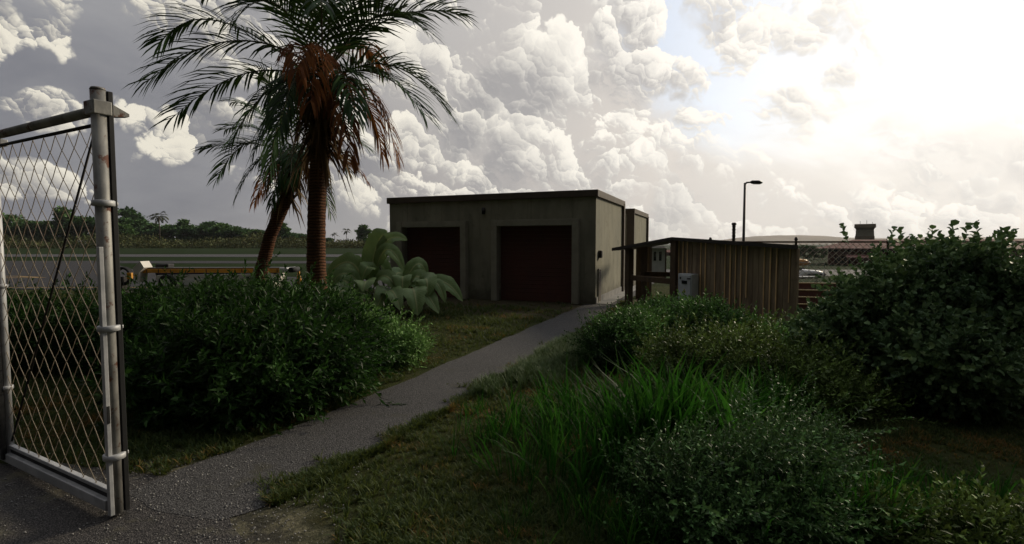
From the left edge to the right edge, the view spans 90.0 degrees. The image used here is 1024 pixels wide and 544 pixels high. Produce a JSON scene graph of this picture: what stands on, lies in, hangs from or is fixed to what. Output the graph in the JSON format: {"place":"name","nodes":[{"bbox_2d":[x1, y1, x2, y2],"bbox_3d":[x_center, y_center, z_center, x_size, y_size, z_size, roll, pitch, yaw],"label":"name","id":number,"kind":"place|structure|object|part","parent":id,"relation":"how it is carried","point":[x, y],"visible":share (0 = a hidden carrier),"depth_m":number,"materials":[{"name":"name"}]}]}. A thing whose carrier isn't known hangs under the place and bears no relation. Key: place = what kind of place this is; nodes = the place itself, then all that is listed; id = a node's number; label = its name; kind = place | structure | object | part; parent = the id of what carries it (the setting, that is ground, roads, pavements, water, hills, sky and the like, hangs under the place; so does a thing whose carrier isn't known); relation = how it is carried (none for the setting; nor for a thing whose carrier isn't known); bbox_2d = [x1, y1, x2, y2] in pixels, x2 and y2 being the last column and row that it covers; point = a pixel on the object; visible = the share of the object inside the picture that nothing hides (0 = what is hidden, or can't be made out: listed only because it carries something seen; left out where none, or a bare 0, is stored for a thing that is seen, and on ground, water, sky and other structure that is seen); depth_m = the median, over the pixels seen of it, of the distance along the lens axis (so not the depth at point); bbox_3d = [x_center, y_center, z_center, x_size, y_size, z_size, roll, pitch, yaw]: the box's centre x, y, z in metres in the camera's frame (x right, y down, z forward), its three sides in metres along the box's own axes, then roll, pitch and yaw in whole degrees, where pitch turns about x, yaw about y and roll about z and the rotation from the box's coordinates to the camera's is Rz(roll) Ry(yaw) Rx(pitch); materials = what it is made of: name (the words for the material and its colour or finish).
{"place":"outdoors","nodes":[
{"label":"outdoors","id":0,"kind":"place"},
{"bbox_2d":[0,463,242,543],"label":"driveway","id":1,"kind":"structure","parent":0,"point":[55,523],"depth_m":3.23,"materials":[{"name":"grey asphalt"}]},
{"bbox_2d":[0,86,129,516],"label":"chain link gate","id":2,"kind":"structure","parent":1,"relation":"on","point":[102,112],"depth_m":3.30,"materials":[{"name":"grey metal"}]},
{"bbox_2d":[120,267,134,293],"bbox_3d":[-13.656,0.281,18.043,0.705,0.945,0.400,0,3,0],"label":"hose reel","id":3,"kind":"object","parent":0,"point":[125,280],"visible":0.55,"depth_m":17.95,"materials":[{"name":"rubber"}]},
{"bbox_2d":[130,282,653,519],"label":"path","id":4,"kind":"structure","parent":0,"point":[352,427],"depth_m":4.67,"materials":[{"name":"concrete"}]},
{"bbox_2d":[599,285,635,303],"bbox_3d":[4.739,0.631,19.913,0.390,0.001,11.100,1,3,22],"label":"kerb strip","id":5,"kind":"object","parent":4,"relation":"on","point":[612,299],"visible":0.5,"depth_m":16.48,"materials":[{"name":"concrete"}]},
{"bbox_2d":[0,244,1023,543],"bbox_3d":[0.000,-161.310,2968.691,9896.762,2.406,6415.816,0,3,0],"label":"ground","id":6,"kind":"structure","parent":0,"point":[316,526],"depth_m":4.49,"materials":[{"name":"green plant"}]},
{"bbox_2d":[2,212,26,239],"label":"broadleaf tree","id":7,"kind":"object","parent":6,"relation":"on","point":[11,219],"visible":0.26,"depth_m":241.86,"materials":[{"name":"green plant"}]},
{"bbox_2d":[3,220,25,241],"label":"broadleaf tree","id":8,"kind":"object","parent":6,"relation":"on","point":[12,227],"visible":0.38,"depth_m":236.57,"materials":[{"name":"green plant"}]},
{"bbox_2d":[18,220,38,240],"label":"broadleaf tree","id":9,"kind":"object","parent":6,"relation":"on","point":[30,223],"visible":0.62,"depth_m":235.52,"materials":[{"name":"green plant"}]},
{"bbox_2d":[32,220,57,241],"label":"broadleaf tree","id":10,"kind":"object","parent":6,"relation":"on","point":[48,236],"visible":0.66,"depth_m":232.49,"materials":[{"name":"green plant"}]},
{"bbox_2d":[49,205,74,240],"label":"broadleaf tree","id":11,"kind":"object","parent":6,"relation":"on","point":[59,212],"visible":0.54,"depth_m":228.43,"materials":[{"name":"green plant"}]},
{"bbox_2d":[58,226,87,240],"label":"broadleaf tree","id":12,"kind":"object","parent":6,"relation":"on","point":[65,230],"visible":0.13,"depth_m":225.83,"materials":[{"name":"green plant"}]},
{"bbox_2d":[63,215,92,240],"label":"broadleaf tree","id":13,"kind":"object","parent":6,"relation":"on","point":[76,222],"visible":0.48,"depth_m":221.92,"materials":[{"name":"green plant"}]},
{"bbox_2d":[81,216,95,238],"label":"broadleaf tree","id":14,"kind":"object","parent":6,"relation":"on","point":[89,220],"visible":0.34,"depth_m":219.98,"materials":[{"name":"green plant"}]},
{"bbox_2d":[90,216,133,238],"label":"broadleaf tree","id":15,"kind":"object","parent":6,"relation":"on","point":[122,220],"visible":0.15,"depth_m":217.94,"materials":[{"name":"green plant"}]},
{"bbox_2d":[118,222,139,246],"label":"broadleaf tree","id":16,"kind":"object","parent":6,"relation":"on","point":[122,228],"visible":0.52,"depth_m":215.01,"materials":[{"name":"green plant"}]},
{"bbox_2d":[6,265,261,383],"bbox_3d":[-6.162,0.702,7.732,5.140,1.577,3.372,0,3,0],"label":"hedge","id":17,"kind":"object","parent":6,"relation":"on","point":[132,301],"visible":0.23,"depth_m":6.79,"materials":[{"name":"green plant"}]},
{"bbox_2d":[118,206,149,241],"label":"broadleaf tree","id":18,"kind":"object","parent":6,"relation":"on","point":[128,212],"visible":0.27,"depth_m":249.84,"materials":[{"name":"green plant"}]},
{"bbox_2d":[132,221,151,237],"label":"broadleaf tree","id":19,"kind":"object","parent":6,"relation":"on","point":[137,225],"visible":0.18,"depth_m":247.34,"materials":[{"name":"green plant"}]},
{"bbox_2d":[136,222,160,239],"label":"broadleaf tree","id":20,"kind":"object","parent":6,"relation":"on","point":[151,226],"visible":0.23,"depth_m":234.20,"materials":[{"name":"green plant"}]},
{"bbox_2d":[147,211,168,242],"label":"coconut palm","id":21,"kind":"object","parent":6,"relation":"on","point":[159,218],"visible":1,"depth_m":208.17,"materials":[{"name":"green plant"}]},
{"bbox_2d":[140,226,180,241],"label":"broadleaf tree","id":22,"kind":"object","parent":6,"relation":"on","point":[164,231],"visible":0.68,"depth_m":231.85,"materials":[{"name":"green plant"}]},
{"bbox_2d":[161,224,175,239],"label":"broadleaf tree","id":23,"kind":"object","parent":6,"relation":"on","point":[172,237],"visible":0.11,"depth_m":245.08,"materials":[{"name":"green plant"}]},
{"bbox_2d":[170,218,195,239],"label":"broadleaf tree","id":24,"kind":"object","parent":6,"relation":"on","point":[181,222],"visible":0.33,"depth_m":242.62,"materials":[{"name":"green plant"}]},
{"bbox_2d":[3,230,365,247],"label":"scrub vegetation","id":25,"kind":"object","parent":6,"relation":"on","point":[141,242],"visible":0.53,"depth_m":197.45,"materials":[{"name":"green plant"}]},
{"bbox_2d":[175,225,197,243],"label":"broadleaf tree","id":26,"kind":"object","parent":6,"relation":"on","point":[186,233],"visible":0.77,"depth_m":229.05,"materials":[{"name":"green plant"}]},
{"bbox_2d":[5,263,386,288],"bbox_3d":[-47.000,-0.210,35.292,86.000,0.001,31.500,0,3,0],"label":"apron","id":27,"kind":"object","parent":6,"relation":"on","point":[74,267],"visible":0.22,"depth_m":28.03,"materials":[{"name":"concrete"}]},
{"bbox_2d":[19,276,43,277],"bbox_3d":[-41.975,0.264,26.587,36.061,0.001,1.981,0,3,0],"label":"road marking","id":28,"kind":"object","parent":27,"relation":"on","point":[29,277],"visible":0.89,"depth_m":26.25,"materials":[{"name":"paint"}]},
{"bbox_2d":[9,287,96,287],"bbox_3d":[-36.600,0.619,20.165,46.802,0.001,0.170,0,3,0],"label":"road marking","id":29,"kind":"object","parent":27,"relation":"on","point":[48,287],"depth_m":20.26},
{"bbox_2d":[133,261,299,289],"bbox_3d":[-11.391,0.121,20.041,5.913,1.124,1.490,0,3,-2],"label":"belt loader","id":30,"kind":"object","parent":27,"relation":"on","point":[142,268],"visible":0.6,"depth_m":19.58,"materials":[{"name":"metal"}]},
{"bbox_2d":[5,261,389,262],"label":"taxiway","id":31,"kind":"structure","parent":6,"relation":"on","point":[166,261],"depth_m":49.98,"materials":[{"name":"grey asphalt"}]},
{"bbox_2d":[799,264,825,281],"bbox_3d":[24.507,-0.055,45.329,8.000,2.450,8.108,-2,4,-35],"label":"light aircraft","id":32,"kind":"object","parent":31,"relation":"on","point":[808,273],"visible":0.29,"depth_m":44.81,"materials":[{"name":"white paint"}]},
{"bbox_2d":[194,224,210,241],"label":"broadleaf tree","id":33,"kind":"object","parent":6,"relation":"on","point":[201,231],"visible":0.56,"depth_m":225.50,"materials":[{"name":"green plant"}]},
{"bbox_2d":[195,221,221,236],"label":"broadleaf tree","id":34,"kind":"object","parent":6,"relation":"on","point":[209,224],"visible":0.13,"depth_m":232.46,"materials":[{"name":"green plant"}]},
{"bbox_2d":[204,224,225,247],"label":"broadleaf tree","id":35,"kind":"object","parent":6,"relation":"on","point":[216,229],"visible":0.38,"depth_m":222.40,"materials":[{"name":"green plant"}]},
{"bbox_2d":[211,223,232,227],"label":"broadleaf tree","id":36,"kind":"object","parent":6,"relation":"on","point":[227,225],"visible":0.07,"depth_m":230.46,"materials":[{"name":"green plant"}]},
{"bbox_2d":[0,437,459,543],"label":"gravel","id":37,"kind":"structure","parent":6,"relation":"on","point":[197,525],"depth_m":3.43,"materials":[{"name":"grey gravel"}]},
{"bbox_2d":[215,228,246,240],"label":"broadleaf tree","id":38,"kind":"object","parent":6,"relation":"on","point":[226,233],"visible":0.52,"depth_m":220.19,"materials":[{"name":"green plant"}]},
{"bbox_2d":[67,251,404,443],"bbox_3d":[-2.896,0.773,6.051,3.236,2.041,3.636,-1,3,-22],"label":"dense bush","id":39,"kind":"object","parent":6,"relation":"on","point":[227,354],"visible":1,"depth_m":5.14,"materials":[{"name":"green plant"}]},
{"bbox_2d":[230,227,247,242],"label":"broadleaf tree","id":40,"kind":"object","parent":6,"relation":"on","point":[238,232],"visible":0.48,"depth_m":216.85,"materials":[{"name":"green plant"}]},
{"bbox_2d":[243,229,264,243],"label":"broadleaf tree","id":41,"kind":"object","parent":6,"relation":"on","point":[256,231],"visible":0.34,"depth_m":214.17,"materials":[{"name":"green plant"}]},
{"bbox_2d":[191,55,377,298],"bbox_3d":[-5.692,-2.256,12.850,5.059,6.790,3.182,1,3,22],"label":"palm tree","id":42,"kind":"object","parent":6,"relation":"on","point":[282,203],"visible":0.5,"depth_m":12.42,"materials":[{"name":"green plant"}]},
{"bbox_2d":[278,222,291,244],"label":"broadleaf tree","id":43,"kind":"object","parent":6,"relation":"on","point":[284,229],"visible":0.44,"depth_m":215.42,"materials":[{"name":"green plant"}]},
{"bbox_2d":[203,271,375,319],"bbox_3d":[-3.424,0.621,7.787,2.681,1.416,1.677,-1,3,-17],"label":"twiggy shrub","id":44,"kind":"object","parent":6,"relation":"on","point":[367,301],"visible":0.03,"depth_m":7.75,"materials":[{"name":"green plant"}]},
{"bbox_2d":[281,232,298,246],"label":"broadleaf tree","id":45,"kind":"object","parent":6,"relation":"on","point":[288,234],"visible":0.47,"depth_m":212.64,"materials":[{"name":"green plant"}]},
{"bbox_2d":[121,0,478,289],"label":"palm tree","id":46,"kind":"object","parent":6,"relation":"on","point":[319,91],"visible":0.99,"depth_m":9.43,"materials":[{"name":"green plant"}]},
{"bbox_2d":[297,233,306,243],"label":"broadleaf tree","id":47,"kind":"object","parent":6,"relation":"on","point":[300,235],"visible":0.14,"depth_m":244.89,"materials":[{"name":"green plant"}]},
{"bbox_2d":[354,224,372,240],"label":"broadleaf tree","id":48,"kind":"object","parent":6,"relation":"on","point":[362,231],"visible":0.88,"depth_m":240.83,"materials":[{"name":"green plant"}]},
{"bbox_2d":[333,292,438,371],"bbox_3d":[-2.523,0.856,8.159,1.953,1.086,3.458,-2,4,-35],"label":"loose bush","id":49,"kind":"object","parent":6,"relation":"on","point":[405,336],"visible":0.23,"depth_m":7.34,"materials":[{"name":"green plant"}]},
{"bbox_2d":[327,228,462,315],"bbox_3d":[-3.273,-0.042,13.121,4.000,2.198,2.407,0,3,0],"label":"broad leaf plant","id":50,"kind":"object","parent":6,"relation":"on","point":[372,266],"visible":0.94,"depth_m":13.09,"materials":[{"name":"green plant"}]},
{"bbox_2d":[4,254,861,275],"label":"runway","id":51,"kind":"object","parent":6,"relation":"on","point":[835,273],"visible":0.29,"depth_m":74.55,"materials":[{"name":"grey asphalt"}]},
{"bbox_2d":[799,259,810,268],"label":"light aircraft","id":52,"kind":"object","parent":51,"relation":"on","point":[803,262],"visible":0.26,"depth_m":73.62,"materials":[{"name":"white paint"}]},
{"bbox_2d":[387,189,624,303],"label":"garage block","id":53,"kind":"structure","parent":6,"relation":"on","point":[538,246],"depth_m":15.82,"materials":[{"name":"grey concrete"},{"name":"dark red painted metal"}]},
{"bbox_2d":[407,227,459,297],"bbox_3d":[-2.514,-0.323,16.878,2.173,2.277,0.034,1,3,22],"label":"shutter door","id":54,"kind":"structure","parent":53,"relation":"in","point":[445,241],"depth_m":16.80,"materials":[{"name":"red metal"}]},
{"bbox_2d":[501,226,571,302],"bbox_3d":[0.755,-0.250,15.549,2.361,2.277,0.034,1,3,22],"label":"shutter door","id":55,"kind":"structure","parent":53,"relation":"in","point":[516,246],"depth_m":15.54,"materials":[{"name":"red metal"}]},
{"bbox_2d":[597,268,600,302],"bbox_3d":[2.582,0.395,15.124,0.044,1.000,0.300,1,3,22],"label":"service hatch","id":56,"kind":"object","parent":53,"relation":"attached to","point":[599,286],"visible":1,"depth_m":15.03,"materials":[{"name":"grey paint"}]},
{"bbox_2d":[598,250,602,257],"bbox_3d":[2.608,-0.523,15.063,0.101,0.220,0.150,1,3,22],"label":"switch box","id":57,"kind":"object","parent":53,"relation":"attached to","point":[600,253],"visible":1,"depth_m":15.00,"materials":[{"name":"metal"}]},
{"bbox_2d":[562,294,660,374],"bbox_3d":[1.693,0.894,8.012,1.664,0.989,3.083,2,4,32],"label":"clipped bush","id":58,"kind":"object","parent":6,"relation":"on","point":[592,347],"visible":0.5,"depth_m":7.12,"materials":[{"name":"green plant"}]},
{"bbox_2d":[624,208,648,285],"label":"annex block","id":59,"kind":"structure","parent":6,"relation":"on","point":[636,226],"depth_m":21.44,"materials":[{"name":"brown paint"}]},
{"bbox_2d":[652,245,667,277],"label":"clapboard house","id":60,"kind":"structure","parent":6,"relation":"on","point":[659,253],"depth_m":41.02,"materials":[{"name":"white paint"}]},
{"bbox_2d":[653,251,656,260],"bbox_3d":[11.444,-1.269,41.040,0.300,0.820,0.063,0,3,6],"label":"window","id":61,"kind":"structure","parent":60,"relation":"in","point":[654,252],"depth_m":41.01,"materials":[{"name":"black glass"}]},
{"bbox_2d":[658,251,661,260],"bbox_3d":[11.871,-1.267,40.996,0.300,0.820,0.063,0,3,6],"label":"window","id":62,"kind":"structure","parent":60,"relation":"in","point":[659,252],"depth_m":40.97,"materials":[{"name":"black glass"}]},
{"bbox_2d":[576,286,795,369],"bbox_3d":[2.845,0.754,8.481,3.831,1.081,3.317,0,3,0],"label":"leafy bush","id":63,"kind":"object","parent":6,"relation":"on","point":[683,307],"visible":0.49,"depth_m":7.78,"materials":[{"name":"green plant"}]},
{"bbox_2d":[612,237,799,328],"bbox_3d":[4.608,0.100,13.230,3.294,1.959,8.110,-2,4,-26],"label":"timber shelter","id":64,"kind":"object","parent":6,"relation":"on","point":[763,275],"visible":0.61,"depth_m":10.26,"materials":[{"name":"brown wood"}]},
{"bbox_2d":[678,273,698,300],"bbox_3d":[3.811,0.536,11.130,0.236,1.000,0.400,-2,4,-26],"label":"electrical cabinet","id":65,"kind":"object","parent":64,"relation":"attached to","point":[688,283],"visible":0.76,"depth_m":10.98,"materials":[{"name":"grey metal"}]},
{"bbox_3d":[3.722,0.518,11.085,0.035,0.900,0.354,-2,4,-26],"label":"door","id":66,"kind":"part","parent":65,"relation":"part of","materials":[{"name":"grey paint"}]},
{"bbox_2d":[732,223,735,240],"bbox_3d":[11.233,-0.986,25.985,0.230,3.030,0.230,0,3,0],"label":"vent pipe","id":67,"kind":"object","parent":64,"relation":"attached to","point":[733,231],"visible":0.28,"depth_m":25.86,"materials":[{"name":"metal"}]},
{"bbox_2d":[431,335,1023,543],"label":"long grass","id":68,"kind":"structure","parent":6,"relation":"on","point":[615,422],"depth_m":3.97,"materials":[{"name":"green plant"}]},
{"bbox_2d":[742,180,762,240],"bbox_3d":[13.996,-2.361,29.915,1.102,5.942,0.220,0,3,0],"label":"street lamp","id":69,"kind":"object","parent":6,"relation":"on","point":[744,204],"visible":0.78,"depth_m":29.78,"materials":[{"name":"metal"}]},
{"bbox_2d":[597,365,931,543],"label":"silver bush","id":70,"kind":"object","parent":6,"relation":"on","point":[766,455],"visible":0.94,"depth_m":3.00,"materials":[{"name":"green plant"}]},
{"bbox_2d":[628,304,948,428],"bbox_3d":[2.803,0.927,5.876,2.754,1.046,2.420,0,3,0],"label":"creeping bush","id":71,"kind":"object","parent":6,"relation":"on","point":[748,347],"visible":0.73,"depth_m":5.53,"materials":[{"name":"green plant"}]},
{"bbox_2d":[798,245,816,258],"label":"broadleaf tree","id":72,"kind":"object","parent":6,"relation":"on","point":[803,250],"visible":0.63,"depth_m":127.24,"materials":[{"name":"green plant"}]},
{"bbox_2d":[807,246,823,259],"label":"broadleaf tree","id":73,"kind":"object","parent":6,"relation":"on","point":[816,251],"visible":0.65,"depth_m":131.35,"materials":[{"name":"green plant"}]},
{"bbox_2d":[798,282,837,313],"bbox_3d":[5.887,0.716,9.147,1.700,1.060,0.108,1,3,14],"label":"slatted screen","id":74,"kind":"object","parent":6,"relation":"on","point":[807,293],"depth_m":9.21,"materials":[{"name":"brown wood"}]},
{"bbox_2d":[820,246,827,257],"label":"broadleaf tree","id":75,"kind":"object","parent":6,"relation":"on","point":[825,252],"visible":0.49,"depth_m":135.48,"materials":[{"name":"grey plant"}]},
{"bbox_2d":[709,237,1023,296],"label":"chain link fence","id":76,"kind":"object","parent":6,"relation":"on","point":[795,242],"visible":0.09,"depth_m":14.72,"materials":[{"name":"metal"}]},
{"bbox_2d":[770,219,1023,423],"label":"round leaved bush","id":77,"kind":"object","parent":6,"relation":"on","point":[941,321],"visible":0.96,"depth_m":5.34,"materials":[{"name":"green plant"}]},
{"bbox_2d":[818,239,1023,265],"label":"terminal building","id":78,"kind":"structure","parent":6,"relation":"on","point":[845,253],"depth_m":99.71,"materials":[{"name":"red tile"}]},
{"bbox_2d":[829,462,1023,543],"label":"trailing bush","id":79,"kind":"object","parent":6,"relation":"on","point":[997,520],"visible":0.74,"depth_m":2.85,"materials":[{"name":"green plant"}]},
{"bbox_2d":[0,0,1023,243],"label":"sky","id":80,"kind":"structure","parent":0,"point":[908,114],"materials":[{"name":"white"}]},
{"bbox_2d":[461,329,606,398],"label":"tussock grass","id":81,"kind":"structure","parent":0,"point":[552,353],"depth_m":6.75,"materials":[{"name":"green plant"}]},
{"bbox_2d":[725,235,854,244],"bbox_3d":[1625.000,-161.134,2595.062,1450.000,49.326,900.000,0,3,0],"label":"hills","id":82,"kind":"structure","parent":0,"point":[791,238],"depth_m":2346.50,"materials":[{"name":"grey"}]},
{"bbox_2d":[854,222,875,239],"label":"control tower","id":83,"kind":"structure","parent":0,"point":[864,231],"depth_m":147.69,"materials":[{"name":"concrete"}]},
{"bbox_2d":[875,236,1023,238],"bbox_3d":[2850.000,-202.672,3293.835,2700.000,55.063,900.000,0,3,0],"label":"hills","id":84,"kind":"structure","parent":0,"point":[961,237],"depth_m":3140.40,"materials":[{"name":"green plant"}]}
]}

